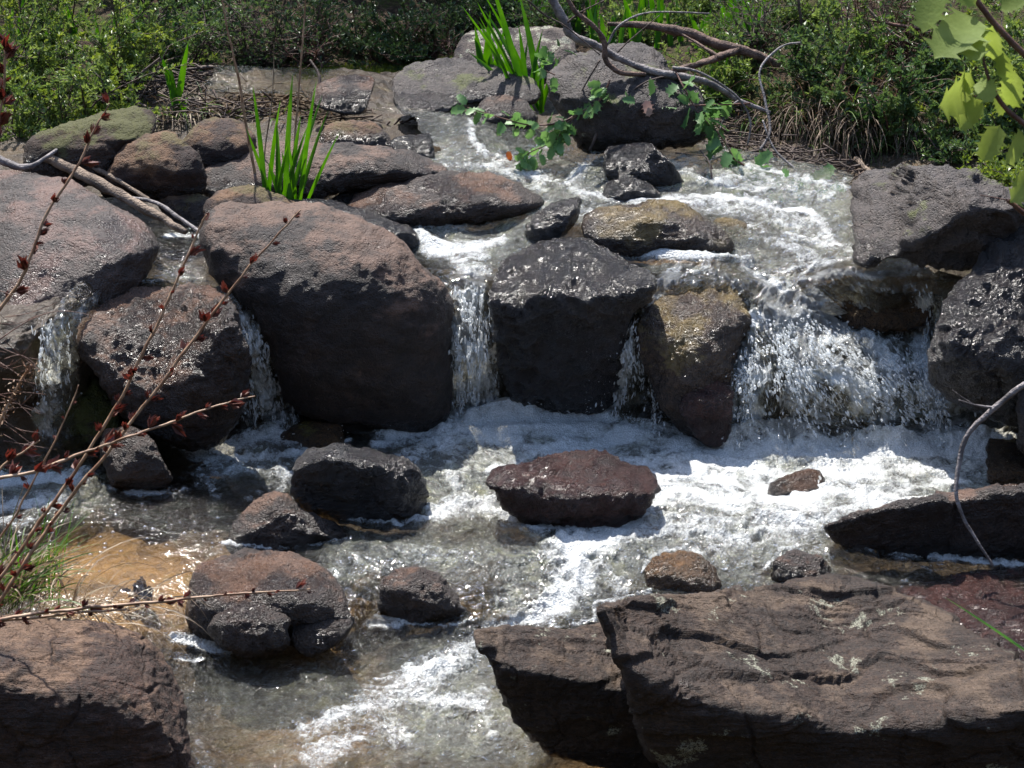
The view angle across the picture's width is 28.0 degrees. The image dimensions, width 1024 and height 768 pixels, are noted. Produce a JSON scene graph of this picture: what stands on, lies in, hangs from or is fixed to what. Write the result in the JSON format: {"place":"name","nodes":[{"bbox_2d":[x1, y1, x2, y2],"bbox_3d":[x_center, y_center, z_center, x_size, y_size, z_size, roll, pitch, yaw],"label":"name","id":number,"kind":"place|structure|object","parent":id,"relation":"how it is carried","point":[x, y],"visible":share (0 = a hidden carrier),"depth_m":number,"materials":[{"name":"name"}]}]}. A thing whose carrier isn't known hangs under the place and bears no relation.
{"place":"outdoors","nodes":[
{"label":"outdoors","id":0,"kind":"place"},
{"bbox_2d":[0,210,209,588],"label":"dead stalk","id":1,"kind":"object","parent":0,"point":[118,406],"visible":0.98,"depth_m":3.69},
{"bbox_2d":[0,579,311,625],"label":"dead stalk","id":2,"kind":"object","parent":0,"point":[84,602],"visible":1,"depth_m":3.71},
{"bbox_2d":[0,67,1018,767],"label":"stream bed","id":3,"kind":"object","parent":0,"point":[182,551],"visible":0.25,"depth_m":5.15,"materials":[{"name":"liquid"}]},
{"bbox_2d":[50,376,120,475],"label":"boulder","id":4,"kind":"object","parent":3,"relation":"on","point":[94,402],"visible":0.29,"depth_m":5.31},
{"bbox_2d":[22,105,156,187],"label":"boulder","id":5,"kind":"object","parent":3,"relation":"on","point":[120,129],"visible":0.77,"depth_m":5.78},
{"bbox_2d":[0,614,195,767],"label":"boulder","id":6,"kind":"object","parent":3,"relation":"on","point":[78,693],"visible":0.97,"depth_m":3.81,"materials":[{"name":"stone"}]},
{"bbox_2d":[0,477,152,615],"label":"grass tuft","id":7,"kind":"object","parent":6,"relation":"on","point":[16,594],"visible":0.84,"depth_m":4.10,"materials":[{"name":"green grass blades"},{"name":"straw"}]},
{"bbox_2d":[40,554,218,670],"bbox_3d":[-0.759,0.436,4.103,0.340,0.245,0.411,-7,21,-18],"label":"grass tuft","id":8,"kind":"object","parent":6,"relation":"on","point":[108,618],"visible":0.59,"depth_m":4.13,"materials":[{"name":"plant"}]},
{"bbox_2d":[12,55,235,108],"bbox_3d":[-1.255,-0.965,6.702,0.750,0.207,0.446,-8,21,-21],"label":"debris pile","id":9,"kind":"object","parent":3,"relation":"on","point":[155,86],"visible":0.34,"depth_m":6.70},
{"bbox_2d":[100,426,172,495],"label":"boulder","id":10,"kind":"object","parent":3,"relation":"on","point":[135,463],"visible":0.87,"depth_m":5.06,"materials":[{"name":"grey stone"}]},
{"bbox_2d":[104,130,207,201],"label":"boulder","id":11,"kind":"object","parent":3,"relation":"on","point":[157,166],"visible":0.85,"depth_m":5.74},
{"bbox_2d":[158,193,208,236],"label":"boulder","id":12,"kind":"object","parent":3,"relation":"on","point":[187,207],"visible":0.58,"depth_m":5.75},
{"bbox_2d":[183,117,255,167],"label":"boulder","id":13,"kind":"object","parent":3,"relation":"on","point":[213,141],"visible":0.66,"depth_m":5.93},
{"bbox_2d":[157,73,311,118],"bbox_3d":[-0.863,-0.909,6.582,0.551,0.152,0.317,0,20,0],"label":"debris pile","id":14,"kind":"object","parent":3,"relation":"on","point":[278,96],"visible":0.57,"depth_m":6.54,"materials":[{"name":"brown plant"}]},
{"bbox_2d":[201,184,294,226],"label":"boulder","id":15,"kind":"object","parent":3,"relation":"on","point":[248,194],"visible":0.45,"depth_m":5.67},
{"bbox_2d":[207,601,290,659],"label":"boulder","id":16,"kind":"object","parent":3,"relation":"on","point":[245,630],"visible":1,"depth_m":4.49,"materials":[{"name":"grey stone"}]},
{"bbox_2d":[185,547,353,653],"bbox_3d":[-0.545,0.491,4.670,0.388,0.200,0.289,0,20,0],"label":"boulder","id":17,"kind":"object","parent":3,"relation":"on","point":[244,569],"visible":0.73,"depth_m":4.57,"materials":[{"name":"brown stone"}]},
{"bbox_2d":[224,491,346,557],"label":"boulder","id":18,"kind":"object","parent":3,"relation":"on","point":[274,520],"visible":0.85,"depth_m":4.85,"materials":[{"name":"grey stone"}]},
{"bbox_2d":[246,75,339,199],"bbox_3d":[-0.611,-0.660,5.706,0.263,0.400,0.139,0,20,0],"label":"iris clump","id":19,"kind":"object","parent":3,"relation":"on","point":[290,177],"visible":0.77,"depth_m":5.72,"materials":[{"name":"green plant"}]},
{"bbox_2d":[155,83,466,134],"bbox_3d":[-0.634,-0.829,6.486,1.050,0.226,0.484,5,21,13],"label":"debris pile","id":20,"kind":"object","parent":3,"relation":"on","point":[249,106],"visible":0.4,"depth_m":6.46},
{"bbox_2d":[280,419,354,449],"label":"boulder","id":21,"kind":"object","parent":3,"relation":"on","point":[310,433],"visible":0.68,"depth_m":5.44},
{"bbox_2d":[290,618,352,657],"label":"boulder","id":22,"kind":"object","parent":3,"relation":"on","point":[314,640],"visible":0.88,"depth_m":4.53,"materials":[{"name":"grey stone"}]},
{"bbox_2d":[203,141,447,198],"bbox_3d":[-0.540,-0.614,5.932,0.710,0.164,0.265,0,20,0],"label":"boulder","id":23,"kind":"object","parent":3,"relation":"on","point":[349,166],"visible":0.74,"depth_m":5.84,"materials":[{"name":"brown stone"}]},
{"bbox_2d":[199,201,453,441],"bbox_3d":[-0.486,-0.156,5.503,0.664,0.665,0.479,0,20,0],"label":"boulder","id":24,"kind":"object","parent":3,"relation":"on","point":[351,315],"visible":0.99,"depth_m":5.32,"materials":[{"name":"brown stone"}]},
{"bbox_2d":[310,74,374,114],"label":"boulder","id":25,"kind":"object","parent":3,"relation":"on","point":[346,95],"visible":0.98,"depth_m":6.33,"materials":[{"name":"grey stone"}]},
{"bbox_2d":[292,198,418,255],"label":"boulder","id":26,"kind":"object","parent":3,"relation":"on","point":[407,235],"visible":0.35,"depth_m":5.66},
{"bbox_2d":[320,119,391,147],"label":"boulder","id":27,"kind":"object","parent":3,"relation":"on","point":[369,133],"visible":0.64,"depth_m":6.06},
{"bbox_2d":[290,442,428,532],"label":"boulder","id":28,"kind":"object","parent":3,"relation":"on","point":[337,481],"visible":0.97,"depth_m":4.92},
{"bbox_2d":[391,133,434,161],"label":"boulder","id":29,"kind":"object","parent":3,"relation":"on","point":[421,144],"visible":0.65,"depth_m":6.06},
{"bbox_2d":[377,564,470,628],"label":"boulder","id":30,"kind":"object","parent":3,"relation":"on","point":[419,595],"visible":0.98,"depth_m":4.67,"materials":[{"name":"grey stone"}]},
{"bbox_2d":[347,170,543,228],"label":"boulder","id":31,"kind":"object","parent":3,"relation":"on","point":[443,198],"visible":0.9,"depth_m":5.75,"materials":[{"name":"brown stone"}]},
{"bbox_2d":[391,57,540,116],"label":"boulder","id":32,"kind":"object","parent":3,"relation":"on","point":[436,86],"visible":0.92,"depth_m":6.40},
{"bbox_2d":[471,94,537,132],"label":"boulder","id":33,"kind":"object","parent":3,"relation":"on","point":[496,105],"visible":0.81,"depth_m":6.30,"materials":[{"name":"grey stone"}]},
{"bbox_2d":[461,0,560,113],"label":"iris clump","id":34,"kind":"object","parent":3,"relation":"on","point":[519,67],"visible":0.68,"depth_m":6.46,"materials":[{"name":"green plant"}]},
{"bbox_2d":[454,25,576,84],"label":"boulder","id":35,"kind":"object","parent":3,"relation":"on","point":[551,35],"visible":0.31,"depth_m":6.72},
{"bbox_2d":[525,197,581,243],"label":"boulder","id":36,"kind":"object","parent":3,"relation":"on","point":[556,219],"visible":0.91,"depth_m":5.59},
{"bbox_2d":[473,622,658,767],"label":"rock slab","id":37,"kind":"object","parent":3,"relation":"on","point":[563,692],"visible":0.69,"depth_m":4.00,"materials":[{"name":"stone"}]},
{"bbox_2d":[487,237,657,414],"bbox_3d":[0.158,-0.116,5.482,0.444,0.537,0.374,0,20,0],"label":"boulder","id":38,"kind":"object","parent":3,"relation":"on","point":[563,312],"visible":0.97,"depth_m":5.36,"materials":[{"name":"stone"}]},
{"bbox_2d":[485,449,660,537],"bbox_3d":[0.148,0.267,5.047,0.424,0.200,0.308,0,20,0],"label":"boulder","id":39,"kind":"object","parent":3,"relation":"on","point":[588,489],"visible":0.91,"depth_m":4.93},
{"bbox_2d":[546,41,706,153],"bbox_3d":[0.347,-0.864,6.211,0.492,0.310,0.367,0,20,0],"label":"boulder","id":40,"kind":"object","parent":3,"relation":"on","point":[618,121],"visible":0.79,"depth_m":6.08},
{"bbox_2d":[602,177,660,203],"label":"boulder","id":41,"kind":"object","parent":3,"relation":"on","point":[622,190],"visible":0.97,"depth_m":5.85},
{"bbox_2d":[603,142,683,191],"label":"boulder","id":42,"kind":"object","parent":3,"relation":"on","point":[652,165],"visible":0.83,"depth_m":5.91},
{"bbox_2d":[581,199,734,261],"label":"boulder","id":43,"kind":"object","parent":3,"relation":"on","point":[629,231],"visible":0.94,"depth_m":5.53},
{"bbox_2d":[643,550,721,593],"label":"boulder","id":44,"kind":"object","parent":3,"relation":"on","point":[682,571],"visible":0.73,"depth_m":4.71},
{"bbox_2d":[631,272,751,445],"bbox_3d":[0.479,-0.065,5.488,0.292,0.426,0.325,13,24,31],"label":"boulder","id":45,"kind":"object","parent":3,"relation":"on","point":[687,338],"visible":0.89,"depth_m":5.38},
{"bbox_2d":[678,380,734,447],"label":"boulder","id":46,"kind":"object","parent":3,"relation":"on","point":[706,412],"visible":0.92,"depth_m":5.34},
{"bbox_2d":[713,217,758,251],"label":"boulder","id":47,"kind":"object","parent":3,"relation":"on","point":[730,223],"visible":0.72,"depth_m":5.68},
{"bbox_2d":[675,129,872,191],"bbox_3d":[0.812,-0.677,6.269,0.663,0.187,0.299,11,23,28],"label":"debris pile","id":48,"kind":"object","parent":3,"relation":"on","point":[784,150],"visible":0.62,"depth_m":6.22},
{"bbox_2d":[767,468,824,505],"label":"boulder","id":49,"kind":"object","parent":3,"relation":"on","point":[805,480],"visible":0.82,"depth_m":5.17,"materials":[{"name":"brown stone"}]},
{"bbox_2d":[770,549,833,583],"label":"boulder","id":50,"kind":"object","parent":3,"relation":"on","point":[790,564],"visible":0.66,"depth_m":4.74,"materials":[{"name":"grey stone"}]},
{"bbox_2d":[596,573,1023,767],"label":"rock slab","id":51,"kind":"object","parent":3,"relation":"on","point":[828,670],"visible":1,"depth_m":3.83,"materials":[{"name":"stone"}]},
{"bbox_2d":[746,55,928,163],"bbox_3d":[0.993,-0.849,6.416,0.646,0.356,0.601,-10,22,-25],"label":"grass tuft","id":52,"kind":"object","parent":3,"relation":"on","point":[828,133],"visible":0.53,"depth_m":6.36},
{"bbox_2d":[793,283,943,332],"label":"boulder","id":53,"kind":"object","parent":3,"relation":"on","point":[907,317],"visible":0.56,"depth_m":5.54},
{"bbox_2d":[813,46,959,153],"bbox_3d":[1.162,-0.872,6.350,0.480,0.340,0.390,0,20,0],"label":"shrub","id":54,"kind":"object","parent":3,"relation":"on","point":[902,98],"visible":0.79,"depth_m":6.28,"materials":[{"name":"green plant"}]},
{"bbox_2d":[824,493,954,562],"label":"boulder","id":55,"kind":"object","parent":3,"relation":"on","point":[920,526],"visible":1,"depth_m":4.79,"materials":[{"name":"grey stone"}]},
{"bbox_2d":[881,36,969,110],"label":"shrub","id":56,"kind":"object","parent":3,"relation":"on","point":[925,54],"visible":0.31,"depth_m":6.56,"materials":[{"name":"green plant"}]},
{"bbox_2d":[849,163,1023,270],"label":"boulder","id":57,"kind":"object","parent":3,"relation":"on","point":[946,217],"visible":0.88,"depth_m":5.35,"materials":[{"name":"stone"}]},
{"bbox_2d":[890,559,1023,660],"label":"boulder","id":58,"kind":"object","parent":3,"relation":"on","point":[986,596],"visible":0.64,"depth_m":4.65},
{"bbox_2d":[952,382,1023,565],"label":"bent twig","id":59,"kind":"object","parent":58,"relation":"on","point":[1010,394],"visible":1,"depth_m":4.66,"materials":[{"name":"wood"}]},
{"bbox_2d":[915,58,1023,156],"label":"shrub","id":60,"kind":"object","parent":3,"relation":"on","point":[935,105],"visible":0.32,"depth_m":6.25,"materials":[{"name":"green plant"}]},
{"bbox_2d":[926,225,1023,427],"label":"boulder","id":61,"kind":"object","parent":3,"relation":"on","point":[975,352],"visible":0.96,"depth_m":5.12,"materials":[{"name":"stone"}]},
{"bbox_2d":[934,483,1023,564],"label":"boulder","id":62,"kind":"object","parent":3,"relation":"on","point":[994,515],"visible":0.91,"depth_m":4.79,"materials":[{"name":"grey stone"}]},
{"bbox_2d":[956,144,1023,186],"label":"shrub","id":63,"kind":"object","parent":3,"relation":"on","point":[1000,173],"visible":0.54,"depth_m":5.84,"materials":[{"name":"green plant"}]},
{"bbox_2d":[985,438,1023,484],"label":"boulder","id":64,"kind":"object","parent":3,"relation":"on","point":[1004,461],"visible":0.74,"depth_m":5.23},
{"bbox_2d":[0,64,1023,767],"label":"stream water","id":65,"kind":"structure","parent":0,"point":[508,422],"depth_m":5.38,"materials":[{"name":"liquid"}]},
{"bbox_2d":[43,155,187,234],"bbox_3d":[-1.109,-0.535,5.686,0.537,0.169,0.039,12,23,30],"label":"fallen branch","id":66,"kind":"object","parent":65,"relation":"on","point":[101,184],"visible":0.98,"depth_m":5.67,"materials":[{"name":"brown wood"}]},
{"bbox_2d":[76,282,251,451],"bbox_3d":[-0.903,-0.037,5.230,0.352,0.435,0.553,-13,24,-32],"label":"boulder","id":67,"kind":"object","parent":65,"relation":"in","point":[213,367],"visible":0.9,"depth_m":5.15,"materials":[{"name":"brown stone"}]},
{"bbox_2d":[0,0,1023,444],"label":"bank ground","id":68,"kind":"structure","parent":0,"point":[386,6],"depth_m":7.35,"materials":[{"name":"brown soil"}]},
{"bbox_2d":[0,33,20,134],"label":"dead stalk","id":69,"kind":"object","parent":68,"relation":"on","point":[9,52],"visible":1,"depth_m":3.33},
{"bbox_2d":[0,0,92,97],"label":"shrub","id":70,"kind":"object","parent":68,"relation":"on","point":[39,60],"visible":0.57,"depth_m":6.68,"materials":[{"name":"green plant"}]},
{"bbox_2d":[0,0,105,57],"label":"shrub","id":71,"kind":"object","parent":68,"relation":"on","point":[63,18],"visible":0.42,"depth_m":6.97,"materials":[{"name":"green plant"}]},
{"bbox_2d":[0,279,106,463],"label":"dead panicle","id":72,"kind":"object","parent":68,"relation":"on","point":[3,417],"visible":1,"depth_m":3.40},
{"bbox_2d":[0,91,111,310],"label":"dead stalk","id":73,"kind":"object","parent":68,"relation":"on","point":[23,264],"visible":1,"depth_m":3.43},
{"bbox_2d":[0,34,118,141],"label":"shrub","id":74,"kind":"object","parent":68,"relation":"on","point":[22,90],"visible":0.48,"depth_m":6.32,"materials":[{"name":"green plant"}]},
{"bbox_2d":[26,69,100,137],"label":"shrub","id":75,"kind":"object","parent":68,"relation":"on","point":[69,102],"visible":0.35,"depth_m":6.33,"materials":[{"name":"green plant"}]},
{"bbox_2d":[0,605,129,628],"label":"dead stalk","id":76,"kind":"object","parent":68,"relation":"on","point":[90,612],"visible":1,"depth_m":3.69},
{"bbox_2d":[0,170,159,413],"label":"boulder","id":77,"kind":"object","parent":68,"relation":"on","point":[105,250],"visible":0.67,"depth_m":5.30,"materials":[{"name":"brown stone"}]},
{"bbox_2d":[39,23,193,126],"bbox_3d":[-1.242,-0.886,6.357,0.471,0.427,0.401,12,23,30],"label":"shrub","id":78,"kind":"object","parent":68,"relation":"on","point":[88,106],"visible":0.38,"depth_m":6.32,"materials":[{"name":"green plant"}]},
{"bbox_2d":[63,0,173,94],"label":"shrub","id":79,"kind":"object","parent":68,"relation":"on","point":[130,39],"visible":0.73,"depth_m":6.61,"materials":[{"name":"green plant"}]},
{"bbox_2d":[0,389,254,481],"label":"dead stalk","id":80,"kind":"object","parent":68,"relation":"on","point":[111,439],"visible":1,"depth_m":3.50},
{"bbox_2d":[0,210,300,607],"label":"dead stalk","id":81,"kind":"object","parent":68,"relation":"on","point":[216,310],"visible":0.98,"depth_m":3.64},
{"bbox_2d":[118,0,222,73],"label":"shrub","id":82,"kind":"object","parent":68,"relation":"on","point":[171,41],"visible":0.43,"depth_m":6.93,"materials":[{"name":"green plant"}]},
{"bbox_2d":[168,2,240,71],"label":"shrub","id":83,"kind":"object","parent":68,"relation":"on","point":[198,53],"visible":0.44,"depth_m":7.07,"materials":[{"name":"green plant"}]},
{"bbox_2d":[169,0,274,37],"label":"shrub","id":84,"kind":"object","parent":68,"relation":"on","point":[204,6],"visible":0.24,"depth_m":7.47,"materials":[{"name":"green plant"}]},
{"bbox_2d":[183,0,320,72],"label":"shrub","id":85,"kind":"object","parent":68,"relation":"on","point":[244,54],"visible":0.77,"depth_m":7.11,"materials":[{"name":"green plant"}]},
{"bbox_2d":[249,0,349,55],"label":"shrub","id":86,"kind":"object","parent":68,"relation":"on","point":[327,3],"visible":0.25,"depth_m":7.21,"materials":[{"name":"green plant"}]},
{"bbox_2d":[265,0,352,72],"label":"shrub","id":87,"kind":"object","parent":68,"relation":"on","point":[315,51],"visible":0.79,"depth_m":7.15,"materials":[{"name":"green plant"}]},
{"bbox_2d":[324,0,380,59],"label":"shrub","id":88,"kind":"object","parent":68,"relation":"on","point":[355,33],"visible":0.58,"depth_m":7.26,"materials":[{"name":"green plant"}]},
{"bbox_2d":[338,0,442,71],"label":"shrub","id":89,"kind":"object","parent":68,"relation":"on","point":[399,52],"visible":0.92,"depth_m":7.15,"materials":[{"name":"green plant"}]},
{"bbox_2d":[381,1,468,61],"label":"shrub","id":90,"kind":"object","parent":68,"relation":"on","point":[438,46],"visible":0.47,"depth_m":7.25,"materials":[{"name":"green plant"}]},
{"bbox_2d":[407,0,486,43],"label":"shrub","id":91,"kind":"object","parent":68,"relation":"on","point":[452,9],"visible":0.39,"depth_m":7.36,"materials":[{"name":"green plant"}]},
{"bbox_2d":[456,0,532,28],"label":"shrub","id":92,"kind":"object","parent":68,"relation":"on","point":[510,22],"visible":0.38,"depth_m":7.37,"materials":[{"name":"green plant"}]},
{"bbox_2d":[496,0,605,37],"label":"shrub","id":93,"kind":"object","parent":68,"relation":"on","point":[534,15],"visible":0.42,"depth_m":7.22,"materials":[{"name":"green plant"}]},
{"bbox_2d":[582,0,688,47],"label":"shrub","id":94,"kind":"object","parent":68,"relation":"on","point":[649,38],"visible":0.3,"depth_m":7.12,"materials":[{"name":"green plant"}]},
{"bbox_2d":[450,0,845,203],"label":"overhanging branch","id":95,"kind":"object","parent":68,"relation":"on","point":[556,138],"visible":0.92,"depth_m":6.04,"materials":[{"name":"green plant"}]},
{"bbox_2d":[607,21,780,72],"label":"dead branch","id":96,"kind":"object","parent":68,"relation":"on","point":[727,49],"visible":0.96,"depth_m":6.50,"materials":[{"name":"wood"}]},
{"bbox_2d":[655,0,754,38],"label":"shrub","id":97,"kind":"object","parent":68,"relation":"on","point":[705,6],"visible":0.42,"depth_m":7.23,"materials":[{"name":"green plant"}]},
{"bbox_2d":[659,19,765,103],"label":"shrub","id":98,"kind":"object","parent":68,"relation":"on","point":[731,77],"visible":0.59,"depth_m":6.64,"materials":[{"name":"green plant"}]},
{"bbox_2d":[688,3,799,85],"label":"shrub","id":99,"kind":"object","parent":68,"relation":"on","point":[770,40],"visible":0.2,"depth_m":6.82,"materials":[{"name":"green plant"}]},
{"bbox_2d":[709,0,803,74],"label":"shrub","id":100,"kind":"object","parent":68,"relation":"on","point":[753,33],"visible":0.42,"depth_m":6.82,"materials":[{"name":"green plant"}]},
{"bbox_2d":[740,55,845,142],"bbox_3d":[0.896,-0.863,6.524,0.369,0.352,0.382,-13,24,-32],"label":"shrub","id":101,"kind":"object","parent":68,"relation":"on","point":[774,102],"visible":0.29,"depth_m":6.48,"materials":[{"name":"green plant"}]},
{"bbox_2d":[739,0,856,38],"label":"shrub","id":102,"kind":"object","parent":68,"relation":"on","point":[793,16],"visible":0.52,"depth_m":7.30,"materials":[{"name":"green plant"}]},
{"bbox_2d":[761,17,866,109],"bbox_3d":[0.957,-1.009,6.531,0.328,0.316,0.356,0,20,0],"label":"shrub","id":103,"kind":"object","parent":68,"relation":"on","point":[801,50],"visible":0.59,"depth_m":6.48,"materials":[{"name":"green plant"}]},
{"bbox_2d":[806,0,897,87],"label":"shrub","id":104,"kind":"object","parent":68,"relation":"on","point":[833,7],"visible":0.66,"depth_m":6.61,"materials":[{"name":"green plant"}]},
{"bbox_2d":[812,0,953,75],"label":"shrub","id":105,"kind":"object","parent":68,"relation":"on","point":[899,31],"visible":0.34,"depth_m":6.76,"materials":[{"name":"green plant"}]},
{"bbox_2d":[901,116,978,165],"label":"shrub","id":106,"kind":"object","parent":68,"relation":"on","point":[944,154],"visible":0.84,"depth_m":6.18,"materials":[{"name":"green plant"}]},
{"bbox_2d":[902,0,1023,81],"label":"shrub","id":107,"kind":"object","parent":68,"relation":"on","point":[986,23],"visible":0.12,"depth_m":6.71,"materials":[{"name":"green plant"}]},
{"bbox_2d":[907,0,1023,215],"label":"leafy branch","id":108,"kind":"object","parent":68,"relation":"on","point":[970,37],"visible":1,"depth_m":2.73,"materials":[{"name":"green plant"}]},
{"bbox_2d":[950,103,1023,171],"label":"shrub","id":109,"kind":"object","parent":68,"relation":"on","point":[984,121],"visible":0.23,"depth_m":6.19,"materials":[{"name":"green plant"}]},
{"bbox_2d":[960,9,1023,130],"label":"shrub","id":110,"kind":"object","parent":68,"relation":"on","point":[1016,58],"visible":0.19,"depth_m":6.29,"materials":[{"name":"green plant"}]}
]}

